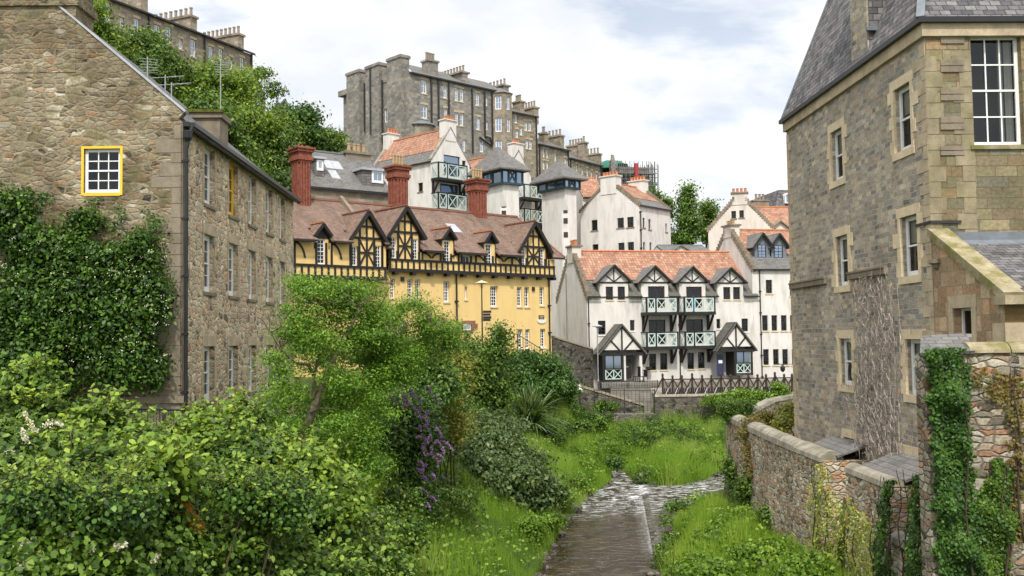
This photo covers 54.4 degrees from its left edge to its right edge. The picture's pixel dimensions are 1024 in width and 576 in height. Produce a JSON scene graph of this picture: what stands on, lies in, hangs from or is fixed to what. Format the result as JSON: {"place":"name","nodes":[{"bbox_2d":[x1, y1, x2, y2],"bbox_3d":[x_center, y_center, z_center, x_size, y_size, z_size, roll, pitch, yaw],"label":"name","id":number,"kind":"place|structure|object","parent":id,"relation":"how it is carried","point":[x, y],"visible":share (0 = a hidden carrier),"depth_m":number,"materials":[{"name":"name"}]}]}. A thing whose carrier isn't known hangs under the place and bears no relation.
{"place":"outdoors","nodes":[
{"label":"outdoors","id":0,"kind":"place"},
{"bbox_2d":[148,0,826,246],"label":"sky","id":1,"kind":"structure","parent":0,"point":[700,90],"materials":[{"name":"white"}]},
{"bbox_2d":[274,376,845,575],"bbox_3d":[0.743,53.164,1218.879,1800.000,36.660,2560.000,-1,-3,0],"label":"ground","id":2,"kind":"structure","parent":0,"point":[308,380],"depth_m":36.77,"materials":[{"name":"green plant"}]},
{"bbox_2d":[0,351,224,575],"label":"leafy bush","id":3,"kind":"object","parent":2,"relation":"on","point":[32,408],"visible":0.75,"depth_m":12.85,"materials":[{"name":"green plant"}]},
{"bbox_2d":[93,0,149,65],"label":"tree","id":4,"kind":"object","parent":2,"relation":"on","point":[105,31],"visible":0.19,"depth_m":59.79,"materials":[{"name":"green plant"}]},
{"bbox_2d":[0,0,301,431],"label":"stone house","id":5,"kind":"structure","parent":2,"relation":"on","point":[87,112],"depth_m":30.33,"materials":[{"name":"brown stone"}]},
{"bbox_2d":[0,180,190,426],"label":"climbing shrub","id":6,"kind":"object","parent":5,"relation":"attached to","point":[109,289],"visible":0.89,"depth_m":29.14,"materials":[{"name":"green plant"}]},
{"bbox_2d":[85,149,119,192],"bbox_3d":[-12.437,-3.541,30.531,1.091,1.347,0.510,-1,-3,-1],"label":"window","id":7,"kind":"structure","parent":5,"relation":"in","point":[102,166],"depth_m":30.54,"materials":[{"name":"white paint"}]},
{"bbox_2d":[203,149,216,211],"bbox_3d":[-10.373,-3.645,33.126,0.730,2.038,1.410,-1,-3,-1],"label":"window","id":8,"kind":"structure","parent":5,"relation":"in","point":[207,153],"depth_m":33.57,"materials":[{"name":"white paint"}]},
{"bbox_2d":[203,236,216,296],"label":"window","id":9,"kind":"structure","parent":5,"relation":"in","point":[207,239],"depth_m":33.41,"materials":[{"name":"white paint"}]},
{"bbox_2d":[204,346,216,404],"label":"window","id":10,"kind":"structure","parent":5,"relation":"in","point":[206,348],"depth_m":33.23,"materials":[{"name":"white paint"}]},
{"bbox_2d":[228,165,239,221],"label":"window","id":11,"kind":"structure","parent":5,"relation":"in","point":[230,215],"depth_m":36.63,"materials":[{"name":"yellow paint"}]},
{"bbox_2d":[228,244,239,299],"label":"window","id":12,"kind":"structure","parent":5,"relation":"in","point":[230,296],"depth_m":36.48,"materials":[{"name":"white paint"}]},
{"bbox_2d":[113,19,203,92],"bbox_3d":[-23.600,-6.811,63.908,8.433,23.118,8.028,-3,-4,37],"label":"tree","id":13,"kind":"object","parent":2,"relation":"on","point":[168,64],"visible":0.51,"depth_m":63.31,"materials":[{"name":"green plant"}]},
{"bbox_2d":[0,448,347,575],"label":"leafy bush","id":14,"kind":"object","parent":2,"relation":"on","point":[277,500],"visible":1,"depth_m":11.31,"materials":[{"name":"green plant"}]},
{"bbox_2d":[101,0,254,111],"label":"stone terrace","id":15,"kind":"structure","parent":2,"relation":"on","point":[190,39],"depth_m":109.36,"materials":[{"name":"grey stone"}]},
{"bbox_2d":[160,49,244,115],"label":"tree","id":16,"kind":"object","parent":2,"relation":"on","point":[208,79],"visible":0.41,"depth_m":67.91,"materials":[{"name":"green plant"}]},
{"bbox_2d":[140,62,314,195],"bbox_3d":[-19.200,-3.882,61.173,8.351,18.648,17.737,-2,-3,23],"label":"shrub","id":17,"kind":"object","parent":2,"relation":"on","point":[234,141],"visible":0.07,"depth_m":62.04,"materials":[{"name":"green plant"}]},
{"bbox_2d":[120,386,339,575],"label":"leafy bush","id":18,"kind":"object","parent":2,"relation":"on","point":[208,554],"visible":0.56,"depth_m":13.66,"materials":[{"name":"green plant"}]},
{"bbox_2d":[104,403,389,531],"bbox_3d":[-3.954,4.343,14.696,3.997,5.103,5.444,-1,-3,0],"label":"leafy bush","id":19,"kind":"object","parent":2,"relation":"on","point":[327,468],"visible":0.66,"depth_m":15.74,"materials":[{"name":"green plant"}]},
{"bbox_2d":[214,55,294,153],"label":"tree","id":20,"kind":"object","parent":2,"relation":"on","point":[247,83],"visible":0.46,"depth_m":71.34,"materials":[{"name":"green plant"}]},
{"bbox_2d":[251,63,289,115],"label":"tree","id":21,"kind":"object","parent":2,"relation":"on","point":[264,72],"visible":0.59,"depth_m":80.72,"materials":[{"name":"green plant"}]},
{"bbox_2d":[243,104,307,177],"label":"tree","id":22,"kind":"object","parent":2,"relation":"on","point":[292,137],"visible":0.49,"depth_m":73.08,"materials":[{"name":"green plant"}]},
{"bbox_2d":[268,98,332,148],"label":"tree","id":23,"kind":"object","parent":2,"relation":"on","point":[312,122],"visible":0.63,"depth_m":103.69,"materials":[{"name":"green plant"}]},
{"bbox_2d":[300,124,352,151],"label":"tree","id":24,"kind":"object","parent":2,"relation":"on","point":[339,140],"visible":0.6,"depth_m":108.11,"materials":[{"name":"green plant"}]},
{"bbox_2d":[279,143,387,203],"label":"slate roof house","id":25,"kind":"structure","parent":2,"relation":"on","point":[348,174],"depth_m":77.00,"materials":[{"name":"grey stone"}]},
{"bbox_2d":[265,422,430,575],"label":"leafy bush","id":26,"kind":"object","parent":2,"relation":"on","point":[365,548],"visible":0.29,"depth_m":15.98,"materials":[{"name":"green plant"}]},
{"bbox_2d":[246,265,488,499],"bbox_3d":[-4.170,2.937,27.299,7.015,7.072,7.262,-1,-3,0],"label":"ash tree","id":27,"kind":"object","parent":2,"relation":"on","point":[384,358],"visible":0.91,"depth_m":26.80,"materials":[{"name":"green plant"}]},
{"bbox_2d":[353,375,464,521],"bbox_3d":[-3.536,5.158,32.353,3.913,4.767,4.938,-1,-3,0],"label":"butterfly bush","id":28,"kind":"object","parent":2,"relation":"on","point":[416,433],"visible":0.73,"depth_m":31.52,"materials":[{"name":"green plant"}]},
{"bbox_2d":[341,313,487,417],"bbox_3d":[-3.750,3.886,35.556,5.273,6.550,4.802,1,-3,-25],"label":"shrub","id":29,"kind":"object","parent":2,"relation":"on","point":[445,376],"visible":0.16,"depth_m":34.74,"materials":[{"name":"green plant"}]},
{"bbox_2d":[373,116,470,210],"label":"balconied white house","id":30,"kind":"structure","parent":2,"relation":"on","point":[437,160],"depth_m":100.65,"materials":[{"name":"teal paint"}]},
{"bbox_2d":[440,183,457,207],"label":"window","id":31,"kind":"structure","parent":30,"relation":"in","point":[447,188],"depth_m":100.56,"materials":[{"name":"blue glass"}]},
{"bbox_2d":[272,366,577,575],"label":"undergrowth","id":32,"kind":"object","parent":2,"relation":"on","point":[439,478],"visible":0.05,"depth_m":37.04,"materials":[{"name":"green plant"}]},
{"bbox_2d":[338,52,512,163],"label":"tenement","id":33,"kind":"structure","parent":2,"relation":"on","point":[401,95],"depth_m":139.24,"materials":[{"name":"grey stone"}]},
{"bbox_2d":[367,477,483,561],"bbox_3d":[-3.037,6.607,29.622,3.091,2.774,14.621,-1,-3,4],"label":"shrub","id":34,"kind":"object","parent":2,"relation":"on","point":[401,501],"visible":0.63,"depth_m":28.21,"materials":[{"name":"green plant"}]},
{"bbox_2d":[286,145,565,376],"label":"half timbered house","id":35,"kind":"structure","parent":2,"relation":"on","point":[452,257],"depth_m":67.91,"materials":[{"name":"yellow paint"}]},
{"bbox_2d":[419,312,492,487],"bbox_3d":[-2.442,4.293,37.380,3.444,6.968,3.824,-1,-3,0],"label":"shrub","id":36,"kind":"object","parent":2,"relation":"on","point":[460,421],"visible":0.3,"depth_m":36.93,"materials":[{"name":"green plant"}]},
{"bbox_2d":[441,341,504,419],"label":"climbing plant","id":37,"kind":"object","parent":2,"relation":"on","point":[485,390],"visible":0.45,"depth_m":53.98,"materials":[{"name":"green plant"}]},
{"bbox_2d":[465,146,530,216],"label":"stair tower","id":38,"kind":"structure","parent":2,"relation":"on","point":[503,171],"depth_m":97.84,"materials":[{"name":"white paint"}]},
{"bbox_2d":[473,318,528,420],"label":"climbing plant","id":39,"kind":"object","parent":2,"relation":"on","point":[499,343],"visible":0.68,"depth_m":55.44,"materials":[{"name":"green plant"}]},
{"bbox_2d":[468,139,541,228],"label":"balconied white house","id":40,"kind":"structure","parent":2,"relation":"on","point":[515,151],"depth_m":108.35,"materials":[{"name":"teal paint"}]},
{"bbox_2d":[427,401,583,515],"bbox_3d":[-0.799,7.442,42.676,7.593,4.713,13.192,-1,-3,0],"label":"shrub","id":41,"kind":"object","parent":2,"relation":"on","point":[511,471],"visible":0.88,"depth_m":41.80,"materials":[{"name":"green plant"}]},
{"bbox_2d":[512,94,539,219],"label":"stone terrace","id":42,"kind":"structure","parent":2,"relation":"on","point":[525,121],"depth_m":149.05,"materials":[{"name":"grey stone"}]},
{"bbox_2d":[509,379,570,438],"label":"spiky plant","id":43,"kind":"object","parent":2,"relation":"on","point":[532,404],"visible":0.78,"depth_m":59.25,"materials":[{"name":"green plant"}]},
{"bbox_2d":[504,346,590,413],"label":"hedge","id":44,"kind":"object","parent":2,"relation":"on","point":[533,365],"visible":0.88,"depth_m":65.64,"materials":[{"name":"green plant"}]},
{"bbox_2d":[508,472,597,543],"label":"shrub","id":45,"kind":"object","parent":2,"relation":"on","point":[535,526],"visible":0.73,"depth_m":39.24,"materials":[{"name":"green plant"}]},
{"bbox_2d":[537,126,570,226],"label":"stone terrace","id":46,"kind":"structure","parent":2,"relation":"on","point":[551,150],"depth_m":153.13,"materials":[{"name":"grey stone"}]},
{"bbox_2d":[278,395,838,575],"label":"ground weeds","id":47,"kind":"object","parent":2,"relation":"on","point":[477,561],"visible":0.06,"depth_m":34.09,"materials":[{"name":"green plant"}]},
{"bbox_2d":[529,160,588,336],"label":"stair tower","id":48,"kind":"structure","parent":2,"relation":"on","point":[557,183],"depth_m":100.86,"materials":[{"name":"white paint"}]},
{"bbox_2d":[551,336,593,388],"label":"retaining wall","id":49,"kind":"structure","parent":2,"relation":"on","point":[579,356],"depth_m":78.93,"materials":[{"name":"grey stone"}]},
{"bbox_2d":[533,408,615,443],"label":"shrub","id":50,"kind":"object","parent":2,"relation":"on","point":[593,419],"visible":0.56,"depth_m":65.81,"materials":[{"name":"green plant"}]},
{"bbox_2d":[565,136,603,184],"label":"stone terrace","id":51,"kind":"structure","parent":2,"relation":"on","point":[583,162],"depth_m":160.92,"materials":[{"name":"brown stone"}]},
{"bbox_2d":[576,177,599,244],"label":"pantile house","id":52,"kind":"structure","parent":2,"relation":"on","point":[590,187],"depth_m":105.13,"materials":[{"name":"tile"}]},
{"bbox_2d":[480,353,725,492],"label":"meadow grass","id":53,"kind":"structure","parent":2,"relation":"on","point":[674,469],"depth_m":58.11,"materials":[{"name":"green plant"}]},
{"bbox_2d":[590,398,622,423],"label":"shrub","id":54,"kind":"object","parent":2,"relation":"on","point":[609,406],"visible":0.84,"depth_m":72.95,"materials":[{"name":"green plant"}]},
{"bbox_2d":[577,384,642,412],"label":"stair wall","id":55,"kind":"structure","parent":2,"relation":"on","point":[589,398],"depth_m":75.48,"materials":[{"name":"grey stone"}]},
{"bbox_2d":[602,454,627,472],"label":"shrub","id":56,"kind":"object","parent":2,"relation":"on","point":[613,462],"visible":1,"depth_m":56.65,"materials":[{"name":"green plant"}]},
{"bbox_2d":[578,171,671,249],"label":"corner white house","id":57,"kind":"structure","parent":2,"relation":"on","point":[616,214],"depth_m":100.86,"materials":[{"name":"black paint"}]},
{"bbox_2d":[533,467,718,575],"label":"gravel","id":58,"kind":"structure","parent":2,"relation":"on","point":[564,533],"depth_m":41.26,"materials":[{"name":"grey gravel"}]},
{"bbox_2d":[534,349,725,459],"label":"undergrowth","id":59,"kind":"object","parent":2,"relation":"on","point":[651,428],"visible":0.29,"depth_m":63.68,"materials":[{"name":"green plant"}]},
{"bbox_2d":[602,155,658,190],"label":"scaffolded building","id":60,"kind":"structure","parent":2,"relation":"on","point":[626,171],"depth_m":166.77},
{"bbox_2d":[610,384,653,411],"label":"stone steps","id":61,"kind":"structure","parent":2,"relation":"on","point":[646,397],"depth_m":77.97,"materials":[{"name":"grey stone"}]},
{"bbox_2d":[609,414,654,423],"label":"retaining wall","id":62,"kind":"structure","parent":2,"relation":"on","point":[619,417],"depth_m":73.00,"materials":[{"name":"grey stone"}]},
{"bbox_2d":[643,494,658,555],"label":"weir kerb","id":63,"kind":"structure","parent":2,"relation":"on","point":[652,528],"depth_m":42.38,"materials":[{"name":"grey stone"}]},
{"bbox_2d":[556,239,763,391],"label":"white row house","id":64,"kind":"structure","parent":2,"relation":"on","point":[675,314],"depth_m":83.81,"materials":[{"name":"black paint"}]},
{"bbox_2d":[648,286,664,307],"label":"balcony door","id":65,"kind":"structure","parent":64,"relation":"in","point":[653,291],"depth_m":84.11,"materials":[{"name":"brown paint"}]},
{"bbox_2d":[649,320,664,343],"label":"balcony door","id":66,"kind":"structure","parent":64,"relation":"in","point":[654,325],"depth_m":83.96,"materials":[{"name":"black paint"}]},
{"bbox_2d":[686,287,701,307],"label":"balcony door","id":67,"kind":"structure","parent":64,"relation":"in","point":[690,291],"depth_m":84.93,"materials":[{"name":"brown paint"}]},
{"bbox_2d":[686,319,702,343],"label":"balcony door","id":68,"kind":"structure","parent":64,"relation":"in","point":[691,324],"depth_m":84.79,"materials":[{"name":"black paint"}]},
{"bbox_2d":[648,181,677,234],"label":"tree","id":69,"kind":"object","parent":2,"relation":"on","point":[663,198],"visible":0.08,"depth_m":134.44,"materials":[{"name":"green plant"}]},
{"bbox_2d":[643,496,689,575],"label":"weeds","id":70,"kind":"object","parent":2,"relation":"on","point":[672,506],"visible":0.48,"depth_m":36.58,"materials":[{"name":"green plant"}]},
{"bbox_2d":[654,245,709,250],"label":"slate cottage","id":71,"kind":"structure","parent":2,"relation":"on","point":[682,247],"depth_m":94.13,"materials":[{"name":"white paint"}]},
{"bbox_2d":[665,179,711,244],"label":"tree","id":72,"kind":"object","parent":2,"relation":"on","point":[687,224],"visible":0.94,"depth_m":129.09,"materials":[{"name":"green plant"}]},
{"bbox_2d":[695,197,723,248],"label":"tree","id":73,"kind":"object","parent":2,"relation":"on","point":[709,209],"visible":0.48,"depth_m":135.44,"materials":[{"name":"green plant"}]},
{"bbox_2d":[654,392,792,419],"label":"retaining wall","id":74,"kind":"structure","parent":2,"relation":"on","point":[683,402],"depth_m":73.94,"materials":[{"name":"grey stone"}]},
{"bbox_2d":[712,396,760,424],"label":"shrub","id":75,"kind":"object","parent":2,"relation":"on","point":[728,409],"visible":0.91,"depth_m":43.88,"materials":[{"name":"green plant"}]},
{"bbox_2d":[696,385,781,416],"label":"hedge","id":76,"kind":"object","parent":2,"relation":"on","point":[752,395],"visible":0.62,"depth_m":72.71,"materials":[{"name":"green plant"}]},
{"bbox_2d":[706,188,774,250],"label":"crow stepped house","id":77,"kind":"structure","parent":2,"relation":"on","point":[742,209],"depth_m":97.81,"materials":[{"name":"white paint"}]},
{"bbox_2d":[713,451,771,526],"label":"shrub","id":78,"kind":"object","parent":2,"relation":"on","point":[744,487],"visible":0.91,"depth_m":39.30,"materials":[{"name":"green plant"}]},
{"bbox_2d":[715,220,792,378],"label":"gabled white house","id":79,"kind":"structure","parent":2,"relation":"on","point":[752,252],"depth_m":86.33,"materials":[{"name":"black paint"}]},
{"bbox_2d":[655,489,856,575],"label":"bank weeds","id":80,"kind":"object","parent":2,"relation":"on","point":[695,522],"visible":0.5,"depth_m":34.41,"materials":[{"name":"green plant"}]},
{"bbox_2d":[662,503,850,575],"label":"shrub","id":81,"kind":"object","parent":2,"relation":"on","point":[800,564],"visible":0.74,"depth_m":28.78,"materials":[{"name":"green plant"}]},
{"bbox_2d":[751,194,788,228],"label":"red roof house","id":82,"kind":"structure","parent":2,"relation":"on","point":[777,217],"depth_m":107.95,"materials":[{"name":"tile"}]},
{"bbox_2d":[754,190,787,205],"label":"mansard house","id":83,"kind":"structure","parent":2,"relation":"on","point":[778,198],"depth_m":113.48,"materials":[{"name":"stone"}]},
{"bbox_2d":[765,378,792,395],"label":"shrub","id":84,"kind":"object","parent":2,"relation":"on","point":[782,389],"visible":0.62,"depth_m":73.28,"materials":[{"name":"green plant"}]},
{"bbox_2d":[769,399,793,435],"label":"shrub","id":85,"kind":"object","parent":2,"relation":"on","point":[784,421],"visible":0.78,"depth_m":38.85,"materials":[{"name":"green plant"}]},
{"bbox_2d":[726,414,921,575],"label":"river wall","id":86,"kind":"structure","parent":2,"relation":"on","point":[781,462],"depth_m":30.14,"materials":[{"name":"beige stone"}]},
{"bbox_2d":[732,406,776,478],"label":"ivy","id":87,"kind":"object","parent":86,"relation":"attached to","point":[765,419],"visible":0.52,"depth_m":40.10,"materials":[{"name":"green plant"}]},
{"bbox_2d":[804,462,848,571],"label":"variegated ivy","id":88,"kind":"object","parent":86,"relation":"attached to","point":[829,514],"visible":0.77,"depth_m":28.27,"materials":[{"name":"green plant"}]},
{"bbox_2d":[836,496,877,575],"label":"variegated ivy","id":89,"kind":"object","parent":86,"relation":"attached to","point":[860,563],"visible":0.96,"depth_m":25.58,"materials":[{"name":"green plant"}]},
{"bbox_2d":[868,477,897,575],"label":"ivy","id":90,"kind":"object","parent":86,"relation":"attached to","point":[880,556],"visible":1,"depth_m":23.33,"materials":[{"name":"green plant"}]},
{"bbox_2d":[896,470,921,575],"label":"ivy","id":91,"kind":"object","parent":86,"relation":"attached to","point":[913,559],"visible":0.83,"depth_m":21.57,"materials":[{"name":"green plant"}]},
{"bbox_2d":[779,0,1023,460],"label":"tower house","id":92,"kind":"structure","parent":2,"relation":"on","point":[902,121],"depth_m":26.81,"materials":[{"name":"grey stone"}]},
{"bbox_2d":[827,117,846,189],"bbox_3d":[10.572,-4.235,31.432,0.688,2.065,1.820,-1,-3,-2],"label":"window","id":93,"kind":"structure","parent":92,"relation":"in","point":[841,154],"depth_m":31.85,"materials":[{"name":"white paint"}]},
{"bbox_2d":[831,225,852,292],"bbox_3d":[10.622,-0.887,31.124,0.688,2.031,1.900,-1,-3,-2],"label":"window","id":94,"kind":"structure","parent":92,"relation":"in","point":[846,242],"depth_m":31.51,"materials":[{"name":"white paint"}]},
{"bbox_2d":[835,330,856,392],"bbox_3d":[10.669,2.260,30.876,0.688,1.915,1.726,-1,-3,-2],"label":"window","id":95,"kind":"structure","parent":92,"relation":"in","point":[844,334],"depth_m":31.28,"materials":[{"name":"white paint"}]},
{"bbox_2d":[834,267,912,461],"bbox_3d":[10.258,2.328,28.457,0.420,6.040,5.712,-1,-3,-1],"label":"dead vine","id":96,"kind":"object","parent":92,"relation":"attached to","point":[873,370],"visible":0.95,"depth_m":28.27,"materials":[{"name":"plant"}]},
{"bbox_2d":[887,69,917,161],"bbox_3d":[10.709,-4.559,26.484,0.688,2.188,1.879,-1,-3,-2],"label":"window","id":97,"kind":"structure","parent":92,"relation":"in","point":[908,98],"depth_m":26.91,"materials":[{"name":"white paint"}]},
{"bbox_2d":[892,202,922,284],"bbox_3d":[10.758,-1.142,26.270,0.688,2.043,1.863,-1,-3,-2],"label":"window","id":98,"kind":"structure","parent":92,"relation":"in","point":[914,249],"depth_m":26.59,"materials":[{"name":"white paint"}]},
{"bbox_2d":[900,329,925,403],"bbox_3d":[10.807,2.032,25.932,0.688,1.924,1.812,-1,-3,-2],"label":"window","id":99,"kind":"structure","parent":92,"relation":"in","point":[915,336],"depth_m":26.44,"materials":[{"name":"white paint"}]},
{"bbox_2d":[961,308,971,336],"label":"window","id":100,"kind":"structure","parent":92,"relation":"in","point":[966,312],"depth_m":23.72,"materials":[{"name":"white paint"}]},
{"bbox_2d":[970,37,1023,149],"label":"window","id":101,"kind":"structure","parent":92,"relation":"in","point":[984,64],"depth_m":25.76,"materials":[{"name":"white paint"}]},
{"bbox_2d":[915,333,1023,575],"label":"boundary wall","id":102,"kind":"structure","parent":2,"relation":"on","point":[992,431],"depth_m":20.41,"materials":[{"name":"beige stone"}]},
{"bbox_2d":[923,347,987,575],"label":"ivy","id":103,"kind":"object","parent":102,"relation":"attached to","point":[957,527],"visible":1,"depth_m":20.11,"materials":[{"name":"green plant"}]},
{"bbox_2d":[969,365,1023,541],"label":"creeper","id":104,"kind":"object","parent":102,"relation":"attached to","point":[1018,461],"visible":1,"depth_m":20.24,"materials":[{"name":"green plant"}]},
{"bbox_2d":[974,458,1020,575],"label":"ivy","id":105,"kind":"object","parent":102,"relation":"attached to","point":[993,503],"visible":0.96,"depth_m":20.04,"materials":[{"name":"green plant"}]},
{"bbox_2d":[536,470,724,575],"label":"water","id":106,"kind":"structure","parent":0,"point":[603,537],"depth_m":41.29,"materials":[{"name":"grey liquid"}]},
{"bbox_2d":[599,379,793,401],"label":"pavement","id":107,"kind":"structure","parent":0,"point":[606,384],"depth_m":78.91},
{"bbox_2d":[655,372,792,394],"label":"timber railing","id":108,"kind":"object","parent":107,"relation":"on","point":[690,390],"visible":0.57,"depth_m":75.23,"materials":[{"name":"brown wood"}]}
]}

